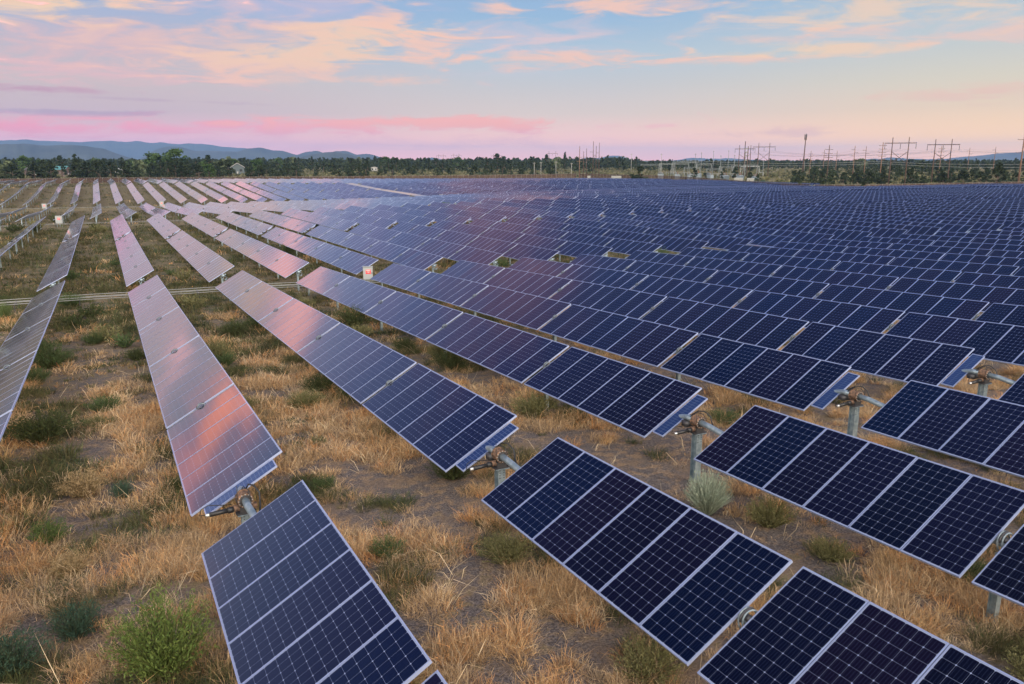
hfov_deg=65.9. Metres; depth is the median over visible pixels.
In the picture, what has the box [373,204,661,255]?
solar tracker
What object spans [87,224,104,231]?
shrub
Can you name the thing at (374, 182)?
solar tracker
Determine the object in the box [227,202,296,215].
solar tracker
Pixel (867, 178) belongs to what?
juniper tree
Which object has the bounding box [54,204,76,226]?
solar tracker
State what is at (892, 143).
frame pylon
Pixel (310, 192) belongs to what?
solar tracker
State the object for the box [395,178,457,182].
solar tracker
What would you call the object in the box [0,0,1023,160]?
sky
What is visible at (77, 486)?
dry bush
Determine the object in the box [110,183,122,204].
solar tracker
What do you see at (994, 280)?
solar tracker
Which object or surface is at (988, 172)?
pine tree
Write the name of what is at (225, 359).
shrub
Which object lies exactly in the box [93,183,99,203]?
solar tracker
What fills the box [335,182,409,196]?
solar tracker
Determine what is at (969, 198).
solar tracker
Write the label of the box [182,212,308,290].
solar tracker
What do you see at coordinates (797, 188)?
solar tracker
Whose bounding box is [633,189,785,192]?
solar tracker
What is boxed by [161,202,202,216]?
solar tracker
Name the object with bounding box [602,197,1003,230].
solar tracker
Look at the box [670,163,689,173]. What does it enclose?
substation gantry
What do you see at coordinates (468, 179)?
solar tracker
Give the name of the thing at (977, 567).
shrub
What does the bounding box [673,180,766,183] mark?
solar tracker
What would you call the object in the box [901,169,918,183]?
juniper tree
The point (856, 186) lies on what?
solar tracker
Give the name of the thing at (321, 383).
shrub
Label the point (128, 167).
juniper tree
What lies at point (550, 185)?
solar tracker
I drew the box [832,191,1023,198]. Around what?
solar tracker
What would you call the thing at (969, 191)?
solar tracker
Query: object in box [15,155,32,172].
broadleaf tree
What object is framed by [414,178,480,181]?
solar tracker
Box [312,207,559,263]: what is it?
solar tracker
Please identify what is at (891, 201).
solar tracker
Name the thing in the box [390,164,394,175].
pine tree
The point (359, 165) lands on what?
pine tree
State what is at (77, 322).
shrub
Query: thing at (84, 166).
juniper tree
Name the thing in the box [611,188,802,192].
solar tracker
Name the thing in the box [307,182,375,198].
solar tracker
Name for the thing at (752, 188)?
solar tracker
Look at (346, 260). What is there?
solar tracker
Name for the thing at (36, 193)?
solar tracker
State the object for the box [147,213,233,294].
solar tracker
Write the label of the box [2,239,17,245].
shrub
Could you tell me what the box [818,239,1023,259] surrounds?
solar tracker
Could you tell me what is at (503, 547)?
shrub
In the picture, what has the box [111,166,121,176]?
juniper tree
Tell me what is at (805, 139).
antenna mast
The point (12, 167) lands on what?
juniper tree
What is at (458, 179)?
solar tracker
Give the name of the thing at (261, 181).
solar tracker
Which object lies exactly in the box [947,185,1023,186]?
solar tracker
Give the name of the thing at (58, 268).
solar tracker
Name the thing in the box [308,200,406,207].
solar tracker
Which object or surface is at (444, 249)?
solar tracker
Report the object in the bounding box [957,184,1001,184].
solar tracker
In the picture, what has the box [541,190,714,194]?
solar tracker
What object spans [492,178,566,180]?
solar tracker
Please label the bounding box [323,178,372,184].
solar tracker
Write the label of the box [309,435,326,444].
shrub
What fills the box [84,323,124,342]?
shrub
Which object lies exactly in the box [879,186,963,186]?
solar tracker
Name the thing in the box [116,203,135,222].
solar tracker
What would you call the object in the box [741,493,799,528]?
shrub
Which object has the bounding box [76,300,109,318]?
shrub
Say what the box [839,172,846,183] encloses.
pine tree
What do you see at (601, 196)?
solar tracker
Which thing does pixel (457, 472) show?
shrub
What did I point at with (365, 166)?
pine tree
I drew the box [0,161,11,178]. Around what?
willow tree
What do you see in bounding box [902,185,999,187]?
solar tracker
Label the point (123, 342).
shrub
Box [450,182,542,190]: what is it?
solar tracker
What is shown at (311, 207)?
solar tracker
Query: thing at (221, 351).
shrub
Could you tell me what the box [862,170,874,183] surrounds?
juniper tree
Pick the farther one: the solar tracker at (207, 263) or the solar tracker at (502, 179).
the solar tracker at (502, 179)
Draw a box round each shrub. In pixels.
[0,295,15,306]
[0,621,55,679]
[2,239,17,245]
[3,403,80,444]
[5,225,18,232]
[9,222,24,230]
[25,513,72,545]
[26,362,51,384]
[28,220,44,227]
[33,340,74,368]
[38,335,59,352]
[40,595,105,642]
[48,212,62,222]
[57,292,84,306]
[62,311,89,326]
[64,268,78,279]
[75,418,91,427]
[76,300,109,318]
[79,331,105,343]
[83,392,125,412]
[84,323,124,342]
[84,414,107,427]
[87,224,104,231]
[95,580,218,683]
[97,226,108,232]
[100,416,119,425]
[108,259,119,265]
[108,479,136,498]
[111,332,138,347]
[122,274,154,286]
[123,347,144,360]
[131,212,140,218]
[163,474,182,492]
[163,502,186,514]
[165,269,177,274]
[172,268,192,280]
[176,294,206,307]
[204,336,233,355]
[208,344,236,358]
[216,350,237,365]
[218,316,252,336]
[242,316,261,327]
[244,395,259,407]
[278,244,294,253]
[284,386,325,409]
[296,372,335,393]
[297,296,315,305]
[307,472,337,491]
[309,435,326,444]
[332,304,371,329]
[335,387,350,398]
[347,321,375,335]
[366,530,407,559]
[390,333,418,350]
[425,343,450,358]
[425,460,477,479]
[430,348,470,369]
[473,527,536,563]
[492,258,508,267]
[509,390,558,419]
[608,631,689,683]
[654,248,669,253]
[704,405,740,424]
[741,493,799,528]
[807,533,858,564]
[945,556,988,581]
[997,642,1023,680]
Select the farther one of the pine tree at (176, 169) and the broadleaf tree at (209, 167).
the broadleaf tree at (209, 167)
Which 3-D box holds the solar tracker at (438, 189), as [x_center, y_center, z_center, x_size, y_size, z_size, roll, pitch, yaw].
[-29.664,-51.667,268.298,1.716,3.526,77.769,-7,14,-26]
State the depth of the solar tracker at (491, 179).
359.44 m
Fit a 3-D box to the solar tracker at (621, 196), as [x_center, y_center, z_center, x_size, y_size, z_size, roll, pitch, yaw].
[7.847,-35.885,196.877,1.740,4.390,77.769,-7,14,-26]
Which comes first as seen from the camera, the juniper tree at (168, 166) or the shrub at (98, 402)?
the shrub at (98, 402)
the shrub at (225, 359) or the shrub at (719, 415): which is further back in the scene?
the shrub at (225, 359)
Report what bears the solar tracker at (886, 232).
on the ground at (638, 463)
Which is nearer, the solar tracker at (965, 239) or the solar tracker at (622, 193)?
the solar tracker at (965, 239)
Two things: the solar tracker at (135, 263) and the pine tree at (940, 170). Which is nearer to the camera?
the solar tracker at (135, 263)
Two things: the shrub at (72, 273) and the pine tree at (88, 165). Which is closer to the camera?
the shrub at (72, 273)
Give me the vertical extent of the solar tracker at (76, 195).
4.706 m
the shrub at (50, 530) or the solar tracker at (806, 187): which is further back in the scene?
the solar tracker at (806, 187)
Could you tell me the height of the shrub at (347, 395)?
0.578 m
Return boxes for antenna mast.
[802,134,806,171]
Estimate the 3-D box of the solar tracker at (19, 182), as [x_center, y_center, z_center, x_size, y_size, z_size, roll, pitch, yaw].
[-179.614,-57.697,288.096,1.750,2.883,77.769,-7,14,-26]
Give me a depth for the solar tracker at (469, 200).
157.57 m
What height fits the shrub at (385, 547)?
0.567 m
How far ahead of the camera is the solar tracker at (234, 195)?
234.56 m
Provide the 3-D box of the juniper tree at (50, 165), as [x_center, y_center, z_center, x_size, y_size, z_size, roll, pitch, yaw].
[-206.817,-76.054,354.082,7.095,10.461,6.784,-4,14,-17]
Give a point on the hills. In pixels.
(36, 149)
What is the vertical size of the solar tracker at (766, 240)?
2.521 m
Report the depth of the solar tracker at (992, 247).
65.16 m
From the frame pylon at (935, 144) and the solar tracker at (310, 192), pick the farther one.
the frame pylon at (935, 144)
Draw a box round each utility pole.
[577,146,581,177]
[743,141,748,176]
[824,145,832,177]
[879,142,886,172]
[1017,139,1023,181]
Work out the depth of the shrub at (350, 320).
39.06 m
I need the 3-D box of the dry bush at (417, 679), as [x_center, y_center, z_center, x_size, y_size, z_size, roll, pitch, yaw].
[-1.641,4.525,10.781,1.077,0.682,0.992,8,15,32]
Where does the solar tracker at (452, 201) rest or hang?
on the ground at (638, 463)
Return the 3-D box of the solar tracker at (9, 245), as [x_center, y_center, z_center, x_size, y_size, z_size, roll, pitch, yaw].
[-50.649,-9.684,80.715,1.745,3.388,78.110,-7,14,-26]
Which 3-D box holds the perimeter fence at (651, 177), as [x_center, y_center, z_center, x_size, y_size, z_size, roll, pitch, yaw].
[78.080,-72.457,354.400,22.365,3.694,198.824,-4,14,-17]
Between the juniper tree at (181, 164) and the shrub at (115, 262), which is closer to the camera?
the shrub at (115, 262)
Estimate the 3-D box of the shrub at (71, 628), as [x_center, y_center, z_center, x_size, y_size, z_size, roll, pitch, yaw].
[-6.807,4.350,12.305,0.977,0.660,0.994,-10,16,-37]
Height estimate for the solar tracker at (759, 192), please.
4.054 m
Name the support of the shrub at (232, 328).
on the ground at (638, 463)
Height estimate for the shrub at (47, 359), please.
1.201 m
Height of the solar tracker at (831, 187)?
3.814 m
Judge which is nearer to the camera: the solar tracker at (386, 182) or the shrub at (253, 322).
the shrub at (253, 322)
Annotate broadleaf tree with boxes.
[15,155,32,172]
[142,151,161,169]
[160,148,190,164]
[201,164,215,176]
[250,159,265,172]
[274,158,283,168]
[378,156,390,166]
[451,156,463,166]
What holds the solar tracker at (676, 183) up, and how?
on the ground at (638, 463)
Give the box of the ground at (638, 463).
[0,161,1023,683]
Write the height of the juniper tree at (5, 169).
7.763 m
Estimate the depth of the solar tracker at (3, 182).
291.53 m
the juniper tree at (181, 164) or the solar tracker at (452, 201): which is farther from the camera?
the juniper tree at (181, 164)
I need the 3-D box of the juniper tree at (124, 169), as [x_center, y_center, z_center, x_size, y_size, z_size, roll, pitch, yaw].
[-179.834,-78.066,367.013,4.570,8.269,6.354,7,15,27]
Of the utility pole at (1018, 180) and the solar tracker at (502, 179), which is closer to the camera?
the utility pole at (1018, 180)
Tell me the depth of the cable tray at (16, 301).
50.04 m
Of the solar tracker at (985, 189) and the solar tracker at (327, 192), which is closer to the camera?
the solar tracker at (985, 189)
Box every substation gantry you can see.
[658,163,675,173]
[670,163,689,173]
[705,168,721,174]
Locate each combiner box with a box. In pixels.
[55,216,62,226]
[362,266,372,281]
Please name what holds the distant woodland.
on the ground at (638, 463)
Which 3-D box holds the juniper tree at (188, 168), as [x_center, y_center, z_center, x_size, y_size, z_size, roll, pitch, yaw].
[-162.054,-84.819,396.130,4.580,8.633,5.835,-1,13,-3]
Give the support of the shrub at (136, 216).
on the ground at (638, 463)
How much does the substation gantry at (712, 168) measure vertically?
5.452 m
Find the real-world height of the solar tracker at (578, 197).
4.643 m
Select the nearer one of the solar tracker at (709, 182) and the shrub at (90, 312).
the shrub at (90, 312)
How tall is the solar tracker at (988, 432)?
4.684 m
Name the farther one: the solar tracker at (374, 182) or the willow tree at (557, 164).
the willow tree at (557, 164)
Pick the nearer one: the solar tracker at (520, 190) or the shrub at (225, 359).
the shrub at (225, 359)
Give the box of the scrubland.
[17,167,1023,185]
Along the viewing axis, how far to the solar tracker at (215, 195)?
232.58 m
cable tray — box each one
[0,266,629,311]
[1,216,287,229]
[7,206,182,209]
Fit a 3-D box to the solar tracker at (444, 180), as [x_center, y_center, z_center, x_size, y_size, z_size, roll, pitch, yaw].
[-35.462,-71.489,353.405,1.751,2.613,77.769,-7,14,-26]
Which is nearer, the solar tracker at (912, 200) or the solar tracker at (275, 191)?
the solar tracker at (912, 200)
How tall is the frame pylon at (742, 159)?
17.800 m
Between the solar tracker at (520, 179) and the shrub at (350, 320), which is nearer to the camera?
the shrub at (350, 320)
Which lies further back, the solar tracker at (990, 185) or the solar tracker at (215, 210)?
the solar tracker at (990, 185)
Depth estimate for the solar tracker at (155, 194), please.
227.42 m
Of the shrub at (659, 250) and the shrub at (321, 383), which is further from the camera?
the shrub at (659, 250)
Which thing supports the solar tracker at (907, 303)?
on the ground at (638, 463)
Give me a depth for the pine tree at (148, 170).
372.17 m
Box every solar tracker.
[0,180,13,184]
[0,183,27,209]
[0,205,28,222]
[0,216,45,267]
[0,281,64,440]
[7,180,27,187]
[15,204,53,225]
[23,183,45,205]
[25,179,43,187]
[37,215,84,290]
[47,183,63,206]
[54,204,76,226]
[70,183,80,208]
[90,203,101,223]
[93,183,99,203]
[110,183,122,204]
[110,214,153,286]
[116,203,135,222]
[120,178,130,184]
[126,182,143,204]
[128,275,447,683]
[133,178,146,185]
[139,203,169,217]
[143,182,165,202]
[146,178,161,184]
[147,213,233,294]
[159,182,186,203]
[160,178,177,185]
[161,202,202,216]
[173,178,192,185]
[175,181,206,203]
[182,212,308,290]
[183,202,234,216]
[187,178,208,185]
[191,181,226,202]
[199,178,222,185]
[205,202,265,216]
[206,181,246,201]
[209,178,237,182]
[215,270,1023,683]
[216,211,377,273]
[221,181,266,201]
[223,178,252,184]
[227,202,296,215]
[234,178,265,182]
[236,181,285,200]
[246,178,279,183]
[249,201,324,211]
[249,210,442,271]
[251,181,303,200]
[258,178,293,183]
[265,181,322,200]
[269,178,307,183]
[269,201,352,209]
[279,182,341,198]
[281,208,502,265]
[285,179,321,183]
[289,200,380,208]
[291,178,334,183]
[293,182,358,198]
[296,266,1023,623]
[302,178,347,183]
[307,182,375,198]
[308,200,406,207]
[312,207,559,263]
[313,178,360,183]
[322,182,392,197]
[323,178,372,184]
[327,199,432,204]
[334,178,384,183]
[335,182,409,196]
[343,205,611,261]
[345,178,397,183]
[348,183,424,195]
[355,178,410,182]
[361,182,441,195]
[363,198,482,203]
[365,178,422,182]
[366,198,457,203]
[370,263,1023,477]
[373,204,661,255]
[375,178,434,182]
[375,182,457,194]
[381,197,507,202]
[385,178,446,182]
[388,182,473,193]
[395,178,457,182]
[401,182,488,192]
[402,203,707,251]
[405,178,469,182]
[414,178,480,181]
[415,196,529,201]
[417,196,553,201]
[424,178,491,181]
[426,182,518,191]
[429,202,752,249]
[432,195,575,199]
[434,178,502,181]
[438,182,533,191]
[441,260,1023,405]
[443,178,513,181]
[448,194,596,198]
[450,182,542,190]
[452,178,520,181]
[457,201,794,246]
[461,178,534,181]
[461,182,561,190]
[465,193,617,198]
[472,178,544,181]
[473,181,575,189]
[480,178,556,180]
[483,200,833,243]
[486,181,588,189]
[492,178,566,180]
[496,192,658,196]
[497,181,602,188]
[501,178,576,180]
[508,181,610,188]
[508,193,637,197]
[508,199,871,240]
[509,257,1023,365]
[519,181,629,187]
[522,178,595,180]
[526,191,696,195]
[529,181,641,187]
[533,198,906,237]
[534,178,601,180]
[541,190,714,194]
[555,190,733,194]
[555,192,677,195]
[557,198,940,235]
[568,254,1023,325]
[576,197,972,232]
[584,189,768,193]
[598,190,750,193]
[602,180,726,185]
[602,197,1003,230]
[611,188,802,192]
[612,180,735,185]
[613,178,671,179]
[622,180,732,184]
[624,196,1023,229]
[625,250,1023,311]
[631,180,751,184]
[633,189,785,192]
[645,180,770,184]
[647,196,1023,221]
[651,187,849,190]
[658,180,779,185]
[666,195,1023,219]
[668,188,818,192]
[669,179,752,182]
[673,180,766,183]
[677,247,1023,288]
[678,179,811,184]
[687,195,1023,217]
[689,186,894,190]
[699,187,864,190]
[705,188,833,191]
[707,194,1023,212]
[720,186,908,189]
[725,244,1023,279]
[726,194,1023,211]
[734,186,921,189]
[736,185,949,188]
[746,193,1023,207]
[747,187,878,190]
[749,185,962,188]
[763,193,1023,206]
[775,241,1023,275]
[782,192,1023,205]
[784,186,935,189]
[799,192,1023,201]
[815,191,1023,200]
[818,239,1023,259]
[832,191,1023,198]
[856,191,1017,198]
[859,236,1023,255]
[865,190,1023,197]
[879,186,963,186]
[890,186,975,187]
[891,185,987,187]
[898,234,1023,245]
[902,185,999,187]
[910,189,1023,192]
[916,185,1011,187]
[924,189,1023,192]
[934,231,1023,241]
[939,188,1023,190]
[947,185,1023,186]
[953,188,1011,190]
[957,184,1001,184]
[969,229,1023,239]
[972,188,1023,189]
[1001,227,1023,231]
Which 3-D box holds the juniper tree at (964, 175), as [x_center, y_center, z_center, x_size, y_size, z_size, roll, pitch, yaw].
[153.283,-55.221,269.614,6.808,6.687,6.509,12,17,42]
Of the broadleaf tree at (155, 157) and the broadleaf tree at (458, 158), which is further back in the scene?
the broadleaf tree at (458, 158)
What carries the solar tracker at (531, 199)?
on the ground at (638, 463)
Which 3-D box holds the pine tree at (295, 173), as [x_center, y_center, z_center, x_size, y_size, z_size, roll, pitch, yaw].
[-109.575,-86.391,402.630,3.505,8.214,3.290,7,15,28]
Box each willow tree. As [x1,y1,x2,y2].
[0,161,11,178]
[132,160,148,176]
[551,157,562,168]
[856,158,868,169]
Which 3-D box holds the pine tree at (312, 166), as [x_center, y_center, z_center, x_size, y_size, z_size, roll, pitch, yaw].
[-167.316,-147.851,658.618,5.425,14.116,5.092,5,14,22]
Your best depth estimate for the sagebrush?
16.33 m
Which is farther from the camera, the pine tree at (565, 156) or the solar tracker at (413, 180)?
the pine tree at (565, 156)
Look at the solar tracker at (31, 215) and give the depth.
139.00 m
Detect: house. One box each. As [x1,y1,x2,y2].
[52,166,70,176]
[231,163,244,173]
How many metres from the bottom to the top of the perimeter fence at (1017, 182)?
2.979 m
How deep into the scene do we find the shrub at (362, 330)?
36.59 m
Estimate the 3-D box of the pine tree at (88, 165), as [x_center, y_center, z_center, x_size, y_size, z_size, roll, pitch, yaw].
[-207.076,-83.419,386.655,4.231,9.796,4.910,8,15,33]
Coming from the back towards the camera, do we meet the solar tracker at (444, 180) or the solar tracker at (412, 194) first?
the solar tracker at (444, 180)
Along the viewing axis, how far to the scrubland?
511.24 m
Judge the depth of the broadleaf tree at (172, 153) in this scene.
465.98 m
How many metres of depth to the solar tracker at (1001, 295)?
44.01 m
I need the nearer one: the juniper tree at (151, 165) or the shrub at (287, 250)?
the shrub at (287, 250)
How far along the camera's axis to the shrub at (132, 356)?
32.90 m
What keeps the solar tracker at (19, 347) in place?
on the ground at (638, 463)
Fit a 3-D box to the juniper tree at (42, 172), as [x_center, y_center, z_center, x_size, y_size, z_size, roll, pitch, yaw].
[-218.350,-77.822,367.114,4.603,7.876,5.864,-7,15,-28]
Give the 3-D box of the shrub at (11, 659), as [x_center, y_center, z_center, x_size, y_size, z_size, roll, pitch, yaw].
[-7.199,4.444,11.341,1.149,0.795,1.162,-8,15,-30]
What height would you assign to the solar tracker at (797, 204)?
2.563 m
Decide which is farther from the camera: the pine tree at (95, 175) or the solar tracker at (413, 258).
the pine tree at (95, 175)
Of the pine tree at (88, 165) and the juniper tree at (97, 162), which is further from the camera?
the pine tree at (88, 165)
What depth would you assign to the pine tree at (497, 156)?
641.36 m
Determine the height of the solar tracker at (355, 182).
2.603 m
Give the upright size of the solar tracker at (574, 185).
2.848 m
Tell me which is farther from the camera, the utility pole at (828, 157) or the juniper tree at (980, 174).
the utility pole at (828, 157)
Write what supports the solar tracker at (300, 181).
on the ground at (638, 463)
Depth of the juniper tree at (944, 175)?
302.36 m
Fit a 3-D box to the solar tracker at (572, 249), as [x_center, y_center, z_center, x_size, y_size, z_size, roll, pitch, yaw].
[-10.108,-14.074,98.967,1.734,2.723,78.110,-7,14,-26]
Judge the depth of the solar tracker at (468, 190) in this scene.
264.02 m
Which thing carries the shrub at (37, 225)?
on the ground at (638, 463)
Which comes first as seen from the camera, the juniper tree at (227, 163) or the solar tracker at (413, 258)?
the solar tracker at (413, 258)
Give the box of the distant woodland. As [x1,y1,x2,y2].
[0,155,1023,184]
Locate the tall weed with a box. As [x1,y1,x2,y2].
[0,301,12,318]
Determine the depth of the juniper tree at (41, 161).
429.18 m
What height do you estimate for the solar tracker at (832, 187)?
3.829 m
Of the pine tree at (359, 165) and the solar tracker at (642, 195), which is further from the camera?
the pine tree at (359, 165)
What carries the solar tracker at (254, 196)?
on the ground at (638, 463)
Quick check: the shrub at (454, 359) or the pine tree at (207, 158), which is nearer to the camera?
the shrub at (454, 359)
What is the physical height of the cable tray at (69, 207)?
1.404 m
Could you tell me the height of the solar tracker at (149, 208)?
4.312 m
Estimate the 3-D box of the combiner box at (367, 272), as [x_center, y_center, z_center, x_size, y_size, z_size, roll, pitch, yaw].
[-10.331,-4.627,56.718,0.730,1.618,0.360,-2,13,-9]
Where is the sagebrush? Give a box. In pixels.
[682,467,733,515]
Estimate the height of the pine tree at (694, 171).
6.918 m
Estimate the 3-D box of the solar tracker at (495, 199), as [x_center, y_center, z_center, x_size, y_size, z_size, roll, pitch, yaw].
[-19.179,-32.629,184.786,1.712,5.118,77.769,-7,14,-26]
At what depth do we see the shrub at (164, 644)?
10.99 m
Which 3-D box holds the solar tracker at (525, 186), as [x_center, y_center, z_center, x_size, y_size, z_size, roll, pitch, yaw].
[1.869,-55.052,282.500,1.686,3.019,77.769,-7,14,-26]
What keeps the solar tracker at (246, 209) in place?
on the ground at (638, 463)
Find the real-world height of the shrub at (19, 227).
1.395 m
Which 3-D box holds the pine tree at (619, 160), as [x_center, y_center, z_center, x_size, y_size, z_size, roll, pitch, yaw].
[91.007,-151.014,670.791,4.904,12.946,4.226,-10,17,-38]
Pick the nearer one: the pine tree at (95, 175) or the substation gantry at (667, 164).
the pine tree at (95, 175)
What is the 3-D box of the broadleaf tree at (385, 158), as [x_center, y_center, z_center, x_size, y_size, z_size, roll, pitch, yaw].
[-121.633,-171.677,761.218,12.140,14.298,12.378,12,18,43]
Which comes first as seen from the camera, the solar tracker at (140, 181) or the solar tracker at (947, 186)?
the solar tracker at (947, 186)
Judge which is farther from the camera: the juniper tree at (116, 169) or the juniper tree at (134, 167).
the juniper tree at (116, 169)
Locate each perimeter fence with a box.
[0,174,575,184]
[580,174,809,185]
[814,181,1023,186]
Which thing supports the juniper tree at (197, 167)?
on the ground at (638, 463)
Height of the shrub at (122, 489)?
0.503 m
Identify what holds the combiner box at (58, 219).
on the ground at (638, 463)
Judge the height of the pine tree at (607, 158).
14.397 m
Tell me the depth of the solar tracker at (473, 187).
267.78 m
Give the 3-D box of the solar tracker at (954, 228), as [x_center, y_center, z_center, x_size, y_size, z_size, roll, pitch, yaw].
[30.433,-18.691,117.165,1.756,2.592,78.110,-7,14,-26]
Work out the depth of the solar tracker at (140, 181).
293.01 m
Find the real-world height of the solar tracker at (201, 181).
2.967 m
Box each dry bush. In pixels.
[43,548,93,578]
[52,465,112,497]
[408,667,432,683]
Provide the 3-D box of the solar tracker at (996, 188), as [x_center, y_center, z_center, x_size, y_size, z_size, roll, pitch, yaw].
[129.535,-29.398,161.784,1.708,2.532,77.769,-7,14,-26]
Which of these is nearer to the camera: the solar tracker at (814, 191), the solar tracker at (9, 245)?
the solar tracker at (9, 245)
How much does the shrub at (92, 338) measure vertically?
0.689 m
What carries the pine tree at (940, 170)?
on the ground at (638, 463)
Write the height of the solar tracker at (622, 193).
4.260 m
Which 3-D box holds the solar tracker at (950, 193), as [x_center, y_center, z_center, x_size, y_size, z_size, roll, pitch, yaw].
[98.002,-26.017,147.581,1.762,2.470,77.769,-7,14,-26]
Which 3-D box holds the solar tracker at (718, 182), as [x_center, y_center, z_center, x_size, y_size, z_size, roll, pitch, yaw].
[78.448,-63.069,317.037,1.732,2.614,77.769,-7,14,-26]
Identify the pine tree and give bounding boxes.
[56,155,66,176]
[83,162,93,177]
[93,167,99,177]
[103,161,117,177]
[146,166,154,176]
[156,160,163,175]
[172,161,179,176]
[178,167,184,176]
[205,155,214,170]
[215,166,222,176]
[293,165,299,175]
[309,156,314,170]
[314,163,319,175]
[357,164,362,175]
[363,164,368,174]
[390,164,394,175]
[493,153,501,170]
[500,162,505,173]
[563,152,567,168]
[605,155,610,169]
[616,157,621,169]
[690,167,698,176]
[732,168,738,177]
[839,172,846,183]
[936,168,943,182]
[982,170,990,181]
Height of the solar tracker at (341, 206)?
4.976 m
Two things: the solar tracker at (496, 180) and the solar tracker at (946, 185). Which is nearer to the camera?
the solar tracker at (946, 185)
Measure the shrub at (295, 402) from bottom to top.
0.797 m
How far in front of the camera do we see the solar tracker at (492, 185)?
274.89 m
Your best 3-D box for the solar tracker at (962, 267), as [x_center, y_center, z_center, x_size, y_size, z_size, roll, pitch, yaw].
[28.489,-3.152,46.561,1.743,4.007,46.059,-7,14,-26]
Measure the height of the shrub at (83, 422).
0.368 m
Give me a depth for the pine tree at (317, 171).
408.06 m
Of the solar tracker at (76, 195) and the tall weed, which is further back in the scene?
the solar tracker at (76, 195)
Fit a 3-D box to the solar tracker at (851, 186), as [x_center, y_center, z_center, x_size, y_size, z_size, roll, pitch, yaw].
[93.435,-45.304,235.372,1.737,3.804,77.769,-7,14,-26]
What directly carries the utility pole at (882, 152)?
on the ground at (638, 463)
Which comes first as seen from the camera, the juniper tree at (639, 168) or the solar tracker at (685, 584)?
the solar tracker at (685, 584)
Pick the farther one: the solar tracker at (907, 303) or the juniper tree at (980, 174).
the juniper tree at (980, 174)
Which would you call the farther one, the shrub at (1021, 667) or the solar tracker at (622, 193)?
the solar tracker at (622, 193)
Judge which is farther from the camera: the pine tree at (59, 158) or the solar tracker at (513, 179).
the pine tree at (59, 158)
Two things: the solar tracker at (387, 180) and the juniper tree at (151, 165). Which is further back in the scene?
the juniper tree at (151, 165)
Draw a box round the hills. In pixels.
[0,139,1023,160]
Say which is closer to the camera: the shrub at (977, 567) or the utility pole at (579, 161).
the shrub at (977, 567)
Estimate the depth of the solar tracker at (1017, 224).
106.11 m
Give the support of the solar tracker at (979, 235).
on the ground at (638, 463)
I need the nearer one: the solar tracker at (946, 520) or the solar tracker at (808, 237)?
the solar tracker at (946, 520)
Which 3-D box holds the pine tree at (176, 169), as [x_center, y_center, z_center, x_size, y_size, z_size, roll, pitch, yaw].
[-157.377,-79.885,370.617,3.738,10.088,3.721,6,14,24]
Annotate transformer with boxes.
[720,172,728,178]
[736,172,743,179]
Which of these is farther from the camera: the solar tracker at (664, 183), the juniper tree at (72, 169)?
the juniper tree at (72, 169)
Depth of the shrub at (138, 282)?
56.50 m
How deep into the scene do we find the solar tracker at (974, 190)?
178.65 m
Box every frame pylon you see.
[738,145,750,172]
[757,146,769,175]
[884,137,915,183]
[927,139,959,182]
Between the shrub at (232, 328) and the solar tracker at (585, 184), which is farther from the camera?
the solar tracker at (585, 184)
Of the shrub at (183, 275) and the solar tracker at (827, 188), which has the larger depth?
the solar tracker at (827, 188)
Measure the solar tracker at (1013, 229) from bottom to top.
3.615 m
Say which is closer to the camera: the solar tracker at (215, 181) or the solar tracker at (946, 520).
the solar tracker at (946, 520)
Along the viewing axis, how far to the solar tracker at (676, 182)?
313.22 m
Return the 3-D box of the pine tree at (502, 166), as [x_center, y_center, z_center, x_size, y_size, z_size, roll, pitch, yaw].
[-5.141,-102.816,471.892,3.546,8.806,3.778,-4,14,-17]
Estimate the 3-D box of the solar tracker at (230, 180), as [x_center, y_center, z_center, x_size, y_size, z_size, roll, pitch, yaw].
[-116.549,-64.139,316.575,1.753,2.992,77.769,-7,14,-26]
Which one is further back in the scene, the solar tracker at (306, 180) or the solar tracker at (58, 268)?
the solar tracker at (306, 180)
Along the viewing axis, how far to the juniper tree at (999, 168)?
271.13 m
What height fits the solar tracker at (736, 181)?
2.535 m
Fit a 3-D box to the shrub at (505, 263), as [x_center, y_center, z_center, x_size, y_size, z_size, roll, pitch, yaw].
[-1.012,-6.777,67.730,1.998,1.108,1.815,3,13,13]
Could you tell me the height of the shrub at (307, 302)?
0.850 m
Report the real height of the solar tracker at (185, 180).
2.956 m
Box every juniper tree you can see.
[0,167,12,178]
[4,163,21,178]
[26,161,41,177]
[26,168,36,177]
[36,160,44,177]
[38,166,46,177]
[42,161,59,177]
[68,167,77,177]
[70,159,85,177]
[78,161,95,177]
[89,159,106,177]
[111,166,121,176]
[117,165,132,176]
[119,160,125,170]
[122,164,138,176]
[131,165,141,176]
[146,162,155,176]
[160,162,177,176]
[166,161,178,176]
[177,161,189,176]
[186,164,193,176]
[191,164,206,176]
[214,159,226,176]
[224,159,235,175]
[245,168,253,176]
[254,166,265,176]
[346,167,354,175]
[629,165,648,178]
[852,171,861,183]
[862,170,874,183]
[864,175,872,183]
[873,172,893,183]
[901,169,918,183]
[933,171,948,182]
[950,170,971,182]
[971,171,988,181]
[988,162,1007,183]
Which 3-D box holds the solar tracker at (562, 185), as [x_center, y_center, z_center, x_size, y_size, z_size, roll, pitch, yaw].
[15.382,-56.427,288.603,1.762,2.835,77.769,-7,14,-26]
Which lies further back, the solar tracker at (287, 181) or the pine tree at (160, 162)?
the pine tree at (160, 162)
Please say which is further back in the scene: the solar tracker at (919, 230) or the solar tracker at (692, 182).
the solar tracker at (692, 182)
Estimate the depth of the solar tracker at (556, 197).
178.87 m
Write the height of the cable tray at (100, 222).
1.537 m
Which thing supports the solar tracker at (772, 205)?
on the ground at (638, 463)
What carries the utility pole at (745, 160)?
on the ground at (638, 463)
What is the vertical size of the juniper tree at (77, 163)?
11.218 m

